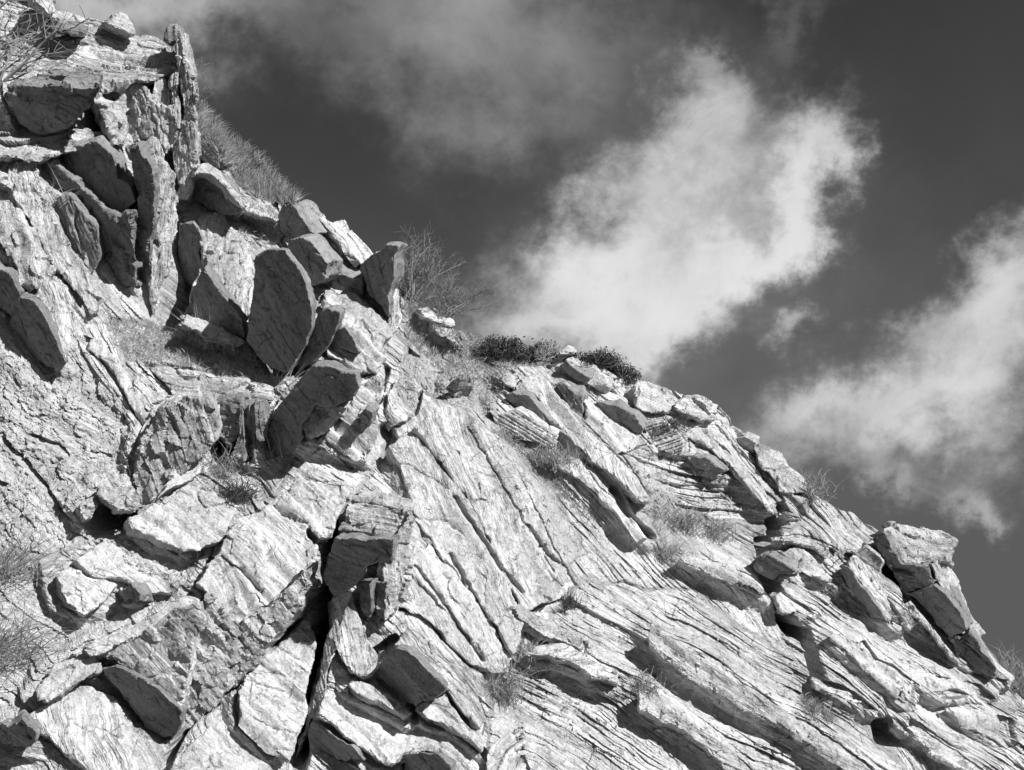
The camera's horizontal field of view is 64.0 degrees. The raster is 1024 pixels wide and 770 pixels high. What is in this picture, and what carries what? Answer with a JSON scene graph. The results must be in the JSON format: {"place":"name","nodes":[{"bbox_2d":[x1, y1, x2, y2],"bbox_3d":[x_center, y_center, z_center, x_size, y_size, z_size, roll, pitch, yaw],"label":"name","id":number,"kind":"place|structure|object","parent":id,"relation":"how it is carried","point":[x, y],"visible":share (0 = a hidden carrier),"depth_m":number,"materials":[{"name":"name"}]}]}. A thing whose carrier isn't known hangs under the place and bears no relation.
{"place":"outdoors","nodes":[
{"label":"outdoors","id":0,"kind":"place"},
{"bbox_2d":[0,2,1023,769],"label":"cliff","id":1,"kind":"structure","parent":0,"point":[620,570],"depth_m":7.98,"materials":[{"name":"stone"}]},
{"bbox_2d":[0,709,41,747],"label":"rock block","id":2,"kind":"object","parent":1,"relation":"on","point":[23,728],"visible":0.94,"depth_m":5.38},
{"bbox_2d":[0,199,55,291],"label":"rock slab","id":3,"kind":"object","parent":1,"relation":"on","point":[22,246],"visible":0.93,"depth_m":8.15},
{"bbox_2d":[9,281,77,368],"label":"rock slab","id":4,"kind":"object","parent":1,"relation":"on","point":[43,320],"visible":0.91,"depth_m":7.80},
{"bbox_2d":[0,261,26,314],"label":"rock slab","id":5,"kind":"object","parent":4,"relation":"on","point":[11,288],"visible":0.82,"depth_m":7.79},
{"bbox_2d":[0,512,92,602],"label":"wiry grass","id":6,"kind":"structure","parent":1,"relation":"on","point":[17,565],"depth_m":6.39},
{"bbox_2d":[0,160,103,315],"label":"rock slab","id":7,"kind":"object","parent":1,"relation":"on","point":[18,182],"visible":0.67,"depth_m":8.41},
{"bbox_2d":[0,590,110,689],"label":"wiry grass","id":8,"kind":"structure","parent":1,"relation":"on","point":[3,639],"depth_m":5.95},
{"bbox_2d":[54,190,104,271],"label":"rock slab","id":9,"kind":"object","parent":1,"relation":"on","point":[84,228],"visible":0.93,"depth_m":8.59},
{"bbox_2d":[55,567,116,616],"bbox_3d":[-3.351,1.620,6.389,0.438,0.432,0.526,16,-32,-27],"label":"rock block","id":10,"kind":"object","parent":1,"relation":"on","point":[78,592],"visible":0.93,"depth_m":6.24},
{"bbox_2d":[0,0,180,164],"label":"rock outcrop","id":11,"kind":"object","parent":1,"relation":"on","point":[60,96],"visible":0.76,"depth_m":9.73,"materials":[{"name":"stone"}]},
{"bbox_2d":[0,0,106,87],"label":"bare shrub","id":12,"kind":"object","parent":11,"relation":"on","point":[19,67],"visible":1,"depth_m":9.34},
{"bbox_2d":[43,19,88,36],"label":"rock block","id":13,"kind":"object","parent":11,"relation":"on","point":[71,32],"visible":0.78,"depth_m":9.89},
{"bbox_2d":[99,11,135,39],"bbox_3d":[-5.044,-4.654,10.501,0.630,0.723,0.350,-19,-33,31],"label":"boulder","id":14,"kind":"object","parent":11,"relation":"on","point":[119,24],"visible":0.99,"depth_m":10.35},
{"bbox_2d":[42,135,142,286],"bbox_3d":[-4.640,-2.045,9.230,1.317,2.195,1.772,20,-34,-33],"label":"rock slab","id":15,"kind":"object","parent":1,"relation":"on","point":[97,166],"visible":0.73,"depth_m":8.89,"materials":[{"name":"stone"}]},
{"bbox_2d":[29,686,164,769],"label":"rock slab","id":16,"kind":"object","parent":1,"relation":"on","point":[87,728],"visible":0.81,"depth_m":5.65,"materials":[{"name":"stone"}]},
{"bbox_2d":[35,654,102,703],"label":"rock slab","id":17,"kind":"object","parent":16,"relation":"on","point":[62,679],"visible":1,"depth_m":5.73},
{"bbox_2d":[96,485,139,513],"bbox_3d":[-3.356,0.956,6.947,0.336,0.437,0.795,18,-33,-31],"label":"boulder","id":18,"kind":"object","parent":1,"relation":"on","point":[130,502],"visible":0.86,"depth_m":6.75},
{"bbox_2d":[87,339,150,425],"bbox_3d":[-3.894,-0.001,8.069,1.056,1.082,0.416,0,-28,0],"label":"rock rib","id":19,"kind":"object","parent":1,"relation":"on","point":[100,351],"visible":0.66,"depth_m":7.92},
{"bbox_2d":[71,541,182,595],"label":"rock slab","id":20,"kind":"object","parent":1,"relation":"on","point":[105,560],"visible":0.69,"depth_m":6.48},
{"bbox_2d":[122,582,153,601],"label":"rock block","id":21,"kind":"object","parent":1,"relation":"on","point":[136,591],"visible":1,"depth_m":6.28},
{"bbox_2d":[82,596,209,737],"bbox_3d":[-2.670,1.998,5.906,0.801,0.965,1.040,14,-31,-25],"label":"rock block","id":22,"kind":"object","parent":1,"relation":"on","point":[149,674],"visible":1,"depth_m":5.79,"materials":[{"name":"stone"}]},
{"bbox_2d":[125,136,178,314],"bbox_3d":[-4.122,-1.979,9.392,0.692,2.589,2.036,12,-30,-22],"label":"rock column","id":23,"kind":"object","parent":1,"relation":"on","point":[154,175],"visible":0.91,"depth_m":9.01,"materials":[{"name":"stone"}]},
{"bbox_2d":[152,78,171,153],"bbox_3d":[-4.348,-3.353,10.140,0.345,1.475,0.816,17,-32,-28],"label":"rock rib","id":24,"kind":"object","parent":1,"relation":"on","point":[162,91],"visible":0.52,"depth_m":9.83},
{"bbox_2d":[168,71,183,180],"bbox_3d":[-4.085,-3.206,10.079,0.382,1.819,1.050,0,-28,0],"label":"rock rib","id":25,"kind":"object","parent":1,"relation":"on","point":[174,87],"visible":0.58,"depth_m":9.74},
{"bbox_2d":[122,481,232,553],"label":"rock slab","id":26,"kind":"object","parent":1,"relation":"on","point":[197,514],"visible":0.88,"depth_m":6.75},
{"bbox_2d":[134,393,222,504],"bbox_3d":[-3.059,0.592,7.488,0.666,1.205,1.201,13,-31,-23],"label":"boulder","id":27,"kind":"object","parent":1,"relation":"on","point":[181,435],"visible":0.95,"depth_m":7.19,"materials":[{"name":"stone"}]},
{"bbox_2d":[173,32,201,200],"bbox_3d":[-4.114,-3.361,10.270,0.625,2.711,1.618,10,-30,-18],"label":"rock pillar","id":28,"kind":"object","parent":1,"relation":"on","point":[189,140],"visible":0.85,"depth_m":9.70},
{"bbox_2d":[178,220,203,287],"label":"rock slab","id":29,"kind":"object","parent":1,"relation":"on","point":[191,235],"visible":0.58,"depth_m":9.75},
{"bbox_2d":[101,310,284,383],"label":"grass","id":30,"kind":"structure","parent":1,"relation":"on","point":[185,354],"depth_m":8.44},
{"bbox_2d":[149,366,273,401],"bbox_3d":[-3.105,0.037,8.393,1.571,0.695,0.727,0,-28,0],"label":"rock ledge","id":31,"kind":"object","parent":1,"relation":"on","point":[183,382],"visible":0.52,"depth_m":8.08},
{"bbox_2d":[169,726,257,769],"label":"rock block","id":32,"kind":"object","parent":1,"relation":"on","point":[208,749],"visible":0.99,"depth_m":5.63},
{"bbox_2d":[200,138,227,167],"bbox_3d":[-3.873,-3.049,10.574,0.481,0.947,0.667,8,-29,-15],"label":"boulder","id":33,"kind":"object","parent":1,"relation":"on","point":[209,157],"visible":0.45,"depth_m":10.25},
{"bbox_2d":[181,212,254,349],"bbox_3d":[-3.436,-1.252,9.513,0.867,2.589,1.915,24,-36,-38],"label":"rock slab","id":34,"kind":"object","parent":1,"relation":"on","point":[224,285],"visible":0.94,"depth_m":8.90,"materials":[{"name":"stone"}]},
{"bbox_2d":[189,163,246,214],"bbox_3d":[-3.603,-2.400,10.061,0.720,1.078,1.139,12,-30,-21],"label":"boulder","id":35,"kind":"object","parent":1,"relation":"on","point":[216,189],"visible":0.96,"depth_m":9.82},
{"bbox_2d":[197,442,255,484],"bbox_3d":[-2.721,0.764,7.499,0.876,0.584,0.542,0,-28,0],"label":"grass tuft","id":36,"kind":"object","parent":1,"relation":"on","point":[223,467],"visible":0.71,"depth_m":7.47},
{"bbox_2d":[216,392,248,448],"bbox_3d":[-2.696,0.312,7.776,0.363,0.668,0.598,6,-29,-11],"label":"rock block","id":37,"kind":"object","parent":1,"relation":"on","point":[230,405],"visible":0.59,"depth_m":7.60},
{"bbox_2d":[199,471,271,511],"bbox_3d":[-2.487,0.952,7.269,0.791,0.432,0.511,-6,-29,11],"label":"grass tuft","id":38,"kind":"object","parent":1,"relation":"on","point":[232,495],"visible":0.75,"depth_m":7.21,"materials":[{"name":"grey plant"}]},
{"bbox_2d":[187,94,306,209],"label":"grass","id":39,"kind":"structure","parent":1,"relation":"on","point":[249,169],"depth_m":10.63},
{"bbox_2d":[231,397,272,462],"bbox_3d":[-2.429,0.403,7.725,0.319,0.717,0.683,4,-28,-8],"label":"rock block","id":40,"kind":"object","parent":1,"relation":"on","point":[254,420],"visible":0.89,"depth_m":7.53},
{"bbox_2d":[226,199,284,250],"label":"grass","id":41,"kind":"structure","parent":1,"relation":"on","point":[250,228],"depth_m":10.28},
{"bbox_2d":[239,199,278,223],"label":"rock slab","id":42,"kind":"object","parent":1,"relation":"on","point":[249,212],"visible":0.65,"depth_m":10.29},
{"bbox_2d":[237,618,316,764],"bbox_3d":[-1.856,2.367,6.391,0.554,1.106,0.768,8,-29,-15],"label":"rock slab","id":43,"kind":"object","parent":1,"relation":"on","point":[273,707],"visible":0.93,"depth_m":6.07,"materials":[{"name":"stone"}]},
{"bbox_2d":[247,247,316,372],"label":"rock slab","id":44,"kind":"object","parent":1,"relation":"on","point":[281,320],"visible":1,"depth_m":8.01,"materials":[{"name":"stone"}]},
{"bbox_2d":[183,293,392,731],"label":"rock ridge","id":45,"kind":"object","parent":1,"relation":"on","point":[256,581],"visible":0.91,"depth_m":6.56,"materials":[{"name":"stone"}]},
{"bbox_2d":[278,199,327,238],"bbox_3d":[-2.586,-2.071,10.339,0.529,0.821,0.800,-7,-29,13],"label":"boulder","id":46,"kind":"object","parent":1,"relation":"on","point":[300,219],"visible":0.8,"depth_m":10.09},
{"bbox_2d":[267,360,361,456],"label":"rock slab","id":47,"kind":"object","parent":1,"relation":"on","point":[316,404],"visible":0.94,"depth_m":7.45,"materials":[{"name":"stone"}]},
{"bbox_2d":[287,233,342,285],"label":"rock slab","id":48,"kind":"object","parent":1,"relation":"on","point":[319,258],"visible":0.92,"depth_m":9.19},
{"bbox_2d":[297,305,345,376],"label":"rock slab","id":49,"kind":"object","parent":1,"relation":"on","point":[328,323],"visible":0.96,"depth_m":8.44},
{"bbox_2d":[295,591,351,758],"bbox_3d":[-1.542,2.396,6.588,0.271,1.330,1.462,13,-31,-23],"label":"rock rib","id":50,"kind":"object","parent":1,"relation":"attached to","point":[337,607],"visible":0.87,"depth_m":6.29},
{"bbox_2d":[318,214,372,267],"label":"rock slab","id":51,"kind":"object","parent":1,"relation":"on","point":[353,247],"visible":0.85,"depth_m":10.24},
{"bbox_2d":[330,258,366,297],"bbox_3d":[-1.981,-1.302,10.087,0.450,0.780,0.706,0,-28,0],"label":"rock block","id":52,"kind":"object","parent":1,"relation":"on","point":[351,278],"visible":0.66,"depth_m":9.81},
{"bbox_2d":[308,696,402,765],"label":"rock slab","id":53,"kind":"object","parent":1,"relation":"on","point":[344,736],"visible":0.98,"depth_m":6.03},
{"bbox_2d":[337,594,377,679],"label":"rock slab","id":54,"kind":"object","parent":1,"relation":"on","point":[358,655],"visible":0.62,"depth_m":6.38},
{"bbox_2d":[358,577,378,617],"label":"rock block","id":55,"kind":"object","parent":1,"relation":"on","point":[367,591],"visible":0.92,"depth_m":6.52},
{"bbox_2d":[323,489,414,620],"bbox_3d":[-1.155,1.220,6.627,0.681,1.246,1.446,0,-28,0],"label":"rock block","id":56,"kind":"object","parent":1,"relation":"on","point":[385,520],"visible":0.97,"depth_m":6.65,"materials":[{"name":"stone"}]},
{"bbox_2d":[348,679,411,719],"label":"rock slab","id":57,"kind":"object","parent":1,"relation":"on","point":[369,694],"visible":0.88,"depth_m":6.20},
{"bbox_2d":[359,241,407,316],"bbox_3d":[-1.507,-1.248,9.466,0.576,1.019,1.120,0,-28,0],"label":"rock horn","id":58,"kind":"object","parent":1,"relation":"on","point":[382,271],"visible":0.98,"depth_m":9.23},
{"bbox_2d":[384,378,421,430],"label":"rock slab","id":59,"kind":"object","parent":1,"relation":"on","point":[402,401],"visible":0.88,"depth_m":8.53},
{"bbox_2d":[385,225,465,304],"bbox_3d":[-1.252,-1.471,10.795,1.269,1.311,0.996,-19,-34,32],"label":"bare shrub","id":60,"kind":"object","parent":1,"relation":"on","point":[414,282],"visible":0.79,"depth_m":10.71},
{"bbox_2d":[415,307,454,328],"bbox_3d":[-0.973,-0.825,10.122,0.477,0.443,0.469,9,-29,-16],"label":"rock ledge","id":61,"kind":"object","parent":1,"relation":"on","point":[430,314],"visible":0.58,"depth_m":9.91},
{"bbox_2d":[402,741,472,769],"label":"rock block","id":62,"kind":"object","parent":1,"relation":"on","point":[442,755],"visible":0.98,"depth_m":5.97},
{"bbox_2d":[414,693,484,752],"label":"rock slab","id":63,"kind":"object","parent":1,"relation":"on","point":[441,711],"visible":0.88,"depth_m":6.28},
{"bbox_2d":[375,625,485,730],"bbox_3d":[-0.636,2.277,6.411,0.866,0.776,0.847,0,-28,0],"label":"rock slab","id":64,"kind":"object","parent":63,"relation":"on","point":[415,667],"visible":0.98,"depth_m":6.32,"materials":[{"name":"stone"}]},
{"bbox_2d":[385,434,523,655],"bbox_3d":[-0.570,1.443,7.584,1.348,2.134,0.551,0,-28,0],"label":"rock slab","id":65,"kind":"object","parent":1,"relation":"on","point":[447,520],"visible":0.82,"depth_m":7.42,"materials":[{"name":"stone"}]},
{"bbox_2d":[400,544,510,675],"bbox_3d":[-0.504,1.966,7.178,0.993,1.137,0.472,6,-29,-11],"label":"rock slab","id":66,"kind":"object","parent":1,"relation":"on","point":[448,608],"visible":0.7,"depth_m":6.97,"materials":[{"name":"stone"}]},
{"bbox_2d":[412,262,498,329],"bbox_3d":[-0.693,-1.069,10.082,1.103,0.903,0.828,0,-28,0],"label":"bare shrub","id":67,"kind":"object","parent":1,"relation":"on","point":[448,299],"visible":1,"depth_m":10.04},
{"bbox_2d":[399,294,532,403],"bbox_3d":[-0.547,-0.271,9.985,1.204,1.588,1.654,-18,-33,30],"label":"grass","id":68,"kind":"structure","parent":1,"relation":"on","point":[454,368],"depth_m":9.81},
{"bbox_2d":[411,406,570,610],"bbox_3d":[-0.259,1.153,7.965,1.588,2.222,0.728,0,-28,0],"label":"rock slab","id":69,"kind":"object","parent":1,"relation":"on","point":[462,447],"visible":0.83,"depth_m":7.81,"materials":[{"name":"stone"}]},
{"bbox_2d":[0,320,986,758],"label":"rubble","id":70,"kind":"object","parent":1,"relation":"on","point":[278,390],"visible":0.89,"depth_m":7.61,"materials":[{"name":"stone"}]},
{"bbox_2d":[470,334,533,365],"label":"bush","id":71,"kind":"object","parent":1,"relation":"on","point":[511,347],"visible":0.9,"depth_m":10.07,"materials":[{"name":"black plant"}]},
{"bbox_2d":[485,727,527,769],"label":"rock block","id":72,"kind":"object","parent":1,"relation":"on","point":[503,750],"visible":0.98,"depth_m":6.36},
{"bbox_2d":[471,640,542,708],"bbox_3d":[-0.162,2.433,6.831,0.949,0.617,0.592,-3,-28,6],"label":"grass tuft","id":73,"kind":"object","parent":1,"relation":"on","point":[498,691],"visible":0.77,"depth_m":6.77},
{"bbox_2d":[489,406,559,448],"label":"rock slab","id":74,"kind":"object","parent":1,"relation":"on","point":[523,423],"visible":0.81,"depth_m":9.06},
{"bbox_2d":[491,426,601,525],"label":"grass","id":75,"kind":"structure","parent":1,"relation":"on","point":[520,444],"depth_m":8.84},
{"bbox_2d":[510,604,583,651],"bbox_3d":[0.293,2.204,7.425,0.703,0.544,0.872,0,-28,0],"label":"rock ledge","id":76,"kind":"object","parent":1,"relation":"on","point":[534,625],"visible":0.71,"depth_m":7.12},
{"bbox_2d":[522,433,610,474],"bbox_3d":[0.563,0.735,8.845,1.018,0.526,0.541,0,-28,0],"label":"grass tuft","id":77,"kind":"object","parent":1,"relation":"on","point":[544,457],"visible":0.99,"depth_m":8.79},
{"bbox_2d":[555,380,588,422],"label":"rock slab","id":78,"kind":"object","parent":1,"relation":"on","point":[574,398],"visible":0.78,"depth_m":9.66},
{"bbox_2d":[526,643,618,686],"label":"rock slab","id":79,"kind":"object","parent":1,"relation":"on","point":[593,671],"visible":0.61,"depth_m":7.05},
{"bbox_2d":[506,373,649,504],"bbox_3d":[0.698,0.617,9.479,1.548,1.866,0.890,0,-28,0],"label":"rock slab","id":80,"kind":"object","parent":1,"relation":"on","point":[536,393],"visible":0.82,"depth_m":9.28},
{"bbox_2d":[583,399,643,453],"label":"rock slab","id":81,"kind":"object","parent":80,"relation":"on","point":[618,438],"visible":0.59,"depth_m":9.55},
{"bbox_2d":[560,356,614,393],"bbox_3d":[0.938,-0.120,10.394,0.694,0.638,0.653,0,-28,0],"label":"boulder","id":82,"kind":"object","parent":1,"relation":"on","point":[594,377],"visible":0.85,"depth_m":10.14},
{"bbox_2d":[549,455,646,542],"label":"rock slab","id":83,"kind":"object","parent":1,"relation":"on","point":[584,476],"visible":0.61,"depth_m":8.66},
{"bbox_2d":[571,346,626,369],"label":"bush","id":84,"kind":"object","parent":1,"relation":"on","point":[599,358],"visible":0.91,"depth_m":10.35,"materials":[{"name":"black plant"}]},
{"bbox_2d":[596,399,647,434],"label":"rock slab","id":85,"kind":"object","parent":1,"relation":"on","point":[632,418],"visible":0.94,"depth_m":9.80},
{"bbox_2d":[607,358,646,383],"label":"bush","id":86,"kind":"object","parent":1,"relation":"on","point":[628,373],"visible":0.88,"depth_m":10.44,"materials":[{"name":"black plant"}]},
{"bbox_2d":[631,381,671,414],"bbox_3d":[1.750,0.206,10.404,0.518,0.643,0.757,0,-28,0],"label":"boulder","id":87,"kind":"object","parent":1,"relation":"on","point":[648,397],"visible":0.89,"depth_m":10.10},
{"bbox_2d":[625,667,677,701],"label":"grass tuft","id":88,"kind":"object","parent":1,"relation":"on","point":[639,684],"visible":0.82,"depth_m":7.29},
{"bbox_2d":[641,484,672,541],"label":"grass","id":89,"kind":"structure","parent":1,"relation":"on","point":[655,520],"depth_m":8.94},
{"bbox_2d":[644,416,687,455],"bbox_3d":[1.908,0.621,10.009,0.430,0.645,0.715,-13,-31,22],"label":"rock block","id":90,"kind":"object","parent":1,"relation":"on","point":[673,441],"visible":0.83,"depth_m":9.80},
{"bbox_2d":[663,499,716,539],"bbox_3d":[1.892,1.504,9.181,0.964,0.469,0.592,0,-28,0],"label":"grass tuft","id":91,"kind":"object","parent":1,"relation":"on","point":[687,523],"visible":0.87,"depth_m":9.13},
{"bbox_2d":[637,692,749,769],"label":"rock slab","id":92,"kind":"object","parent":1,"relation":"on","point":[725,757],"visible":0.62,"depth_m":7.05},
{"bbox_2d":[671,394,716,423],"bbox_3d":[2.336,0.333,10.571,0.668,0.614,0.844,0,-28,0],"label":"rock ledge","id":93,"kind":"object","parent":1,"relation":"on","point":[696,408],"visible":0.86,"depth_m":10.27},
{"bbox_2d":[683,452,727,478],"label":"rock slab","id":94,"kind":"object","parent":1,"relation":"on","point":[711,460],"visible":0.89,"depth_m":9.68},
{"bbox_2d":[686,512,748,545],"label":"grass tuft","id":95,"kind":"object","parent":1,"relation":"on","point":[719,532],"visible":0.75,"depth_m":9.29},
{"bbox_2d":[677,555,764,596],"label":"rock slab","id":96,"kind":"object","parent":1,"relation":"on","point":[716,572],"visible":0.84,"depth_m":8.55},
{"bbox_2d":[686,427,780,516],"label":"rock slab","id":97,"kind":"object","parent":1,"relation":"on","point":[738,470],"visible":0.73,"depth_m":9.88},
{"bbox_2d":[648,631,867,769],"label":"rock slab","id":98,"kind":"object","parent":1,"relation":"on","point":[671,652],"visible":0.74,"depth_m":7.53,"materials":[{"name":"stone"}]},
{"bbox_2d":[747,443,798,494],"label":"rock slab","id":99,"kind":"object","parent":1,"relation":"on","point":[772,463],"visible":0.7,"depth_m":10.00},
{"bbox_2d":[754,550,801,579],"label":"rock block","id":100,"kind":"object","parent":1,"relation":"on","point":[767,565],"visible":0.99,"depth_m":8.77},
{"bbox_2d":[767,592,801,615],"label":"rock block","id":101,"kind":"object","parent":1,"relation":"on","point":[783,605],"visible":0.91,"depth_m":8.62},
{"bbox_2d":[770,535,829,558],"bbox_3d":[3.341,1.927,9.581,1.157,0.309,0.587,10,-30,-19],"label":"rock ledge","id":102,"kind":"object","parent":1,"relation":"on","point":[811,544],"visible":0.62,"depth_m":9.34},
{"bbox_2d":[781,547,831,582],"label":"rock slab","id":103,"kind":"object","parent":1,"relation":"on","point":[808,566],"visible":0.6,"depth_m":9.24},
{"bbox_2d":[796,691,837,726],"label":"grass","id":104,"kind":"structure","parent":1,"relation":"on","point":[814,707],"depth_m":7.96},
{"bbox_2d":[793,463,844,508],"bbox_3d":[3.615,1.244,10.144,1.027,0.575,0.508,0,-28,0],"label":"grass tuft","id":105,"kind":"object","parent":1,"relation":"on","point":[810,488],"visible":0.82,"depth_m":10.10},
{"bbox_2d":[810,677,861,703],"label":"rock slab","id":106,"kind":"object","parent":1,"relation":"on","point":[819,686],"visible":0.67,"depth_m":8.24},
{"bbox_2d":[841,556,890,621],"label":"rock slab","id":107,"kind":"object","parent":1,"relation":"on","point":[879,604],"visible":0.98,"depth_m":9.28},
{"bbox_2d":[847,539,885,572],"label":"rock block","id":108,"kind":"object","parent":107,"relation":"on","point":[868,553],"visible":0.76,"depth_m":9.60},
{"bbox_2d":[829,633,903,699],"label":"rock slab","id":109,"kind":"object","parent":1,"relation":"on","point":[879,674],"visible":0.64,"depth_m":8.61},
{"bbox_2d":[874,521,985,636],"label":"rock crag","id":110,"kind":"structure","parent":1,"relation":"on","point":[924,562],"depth_m":9.73,"materials":[{"name":"stone"}]},
{"bbox_2d":[903,601,957,664],"bbox_3d":[4.965,2.947,9.710,1.071,0.721,0.426,12,-30,-21],"label":"rock rib","id":111,"kind":"object","parent":1,"relation":"on","point":[939,642],"visible":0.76,"depth_m":9.50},
{"bbox_2d":[888,718,975,769],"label":"rock slab","id":112,"kind":"object","parent":1,"relation":"on","point":[897,728],"visible":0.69,"depth_m":8.51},
{"bbox_2d":[901,663,977,696],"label":"rock slab","id":113,"kind":"object","parent":1,"relation":"on","point":[936,684],"visible":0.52,"depth_m":9.16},
{"bbox_2d":[946,627,997,677],"bbox_3d":[5.560,3.242,9.902,0.459,0.663,1.115,-16,-32,28],"label":"rock block","id":114,"kind":"object","parent":1,"relation":"on","point":[972,645],"visible":0.81,"depth_m":9.59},
{"bbox_2d":[944,707,999,735],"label":"rock slab","id":115,"kind":"object","parent":1,"relation":"on","point":[983,722],"visible":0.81,"depth_m":9.10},
{"bbox_2d":[992,641,1023,701],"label":"grass tuft","id":116,"kind":"object","parent":1,"relation":"on","point":[1019,677],"visible":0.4,"depth_m":10.08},
{"bbox_2d":[54,0,1023,684],"label":"sky","id":117,"kind":"structure","parent":0,"point":[803,219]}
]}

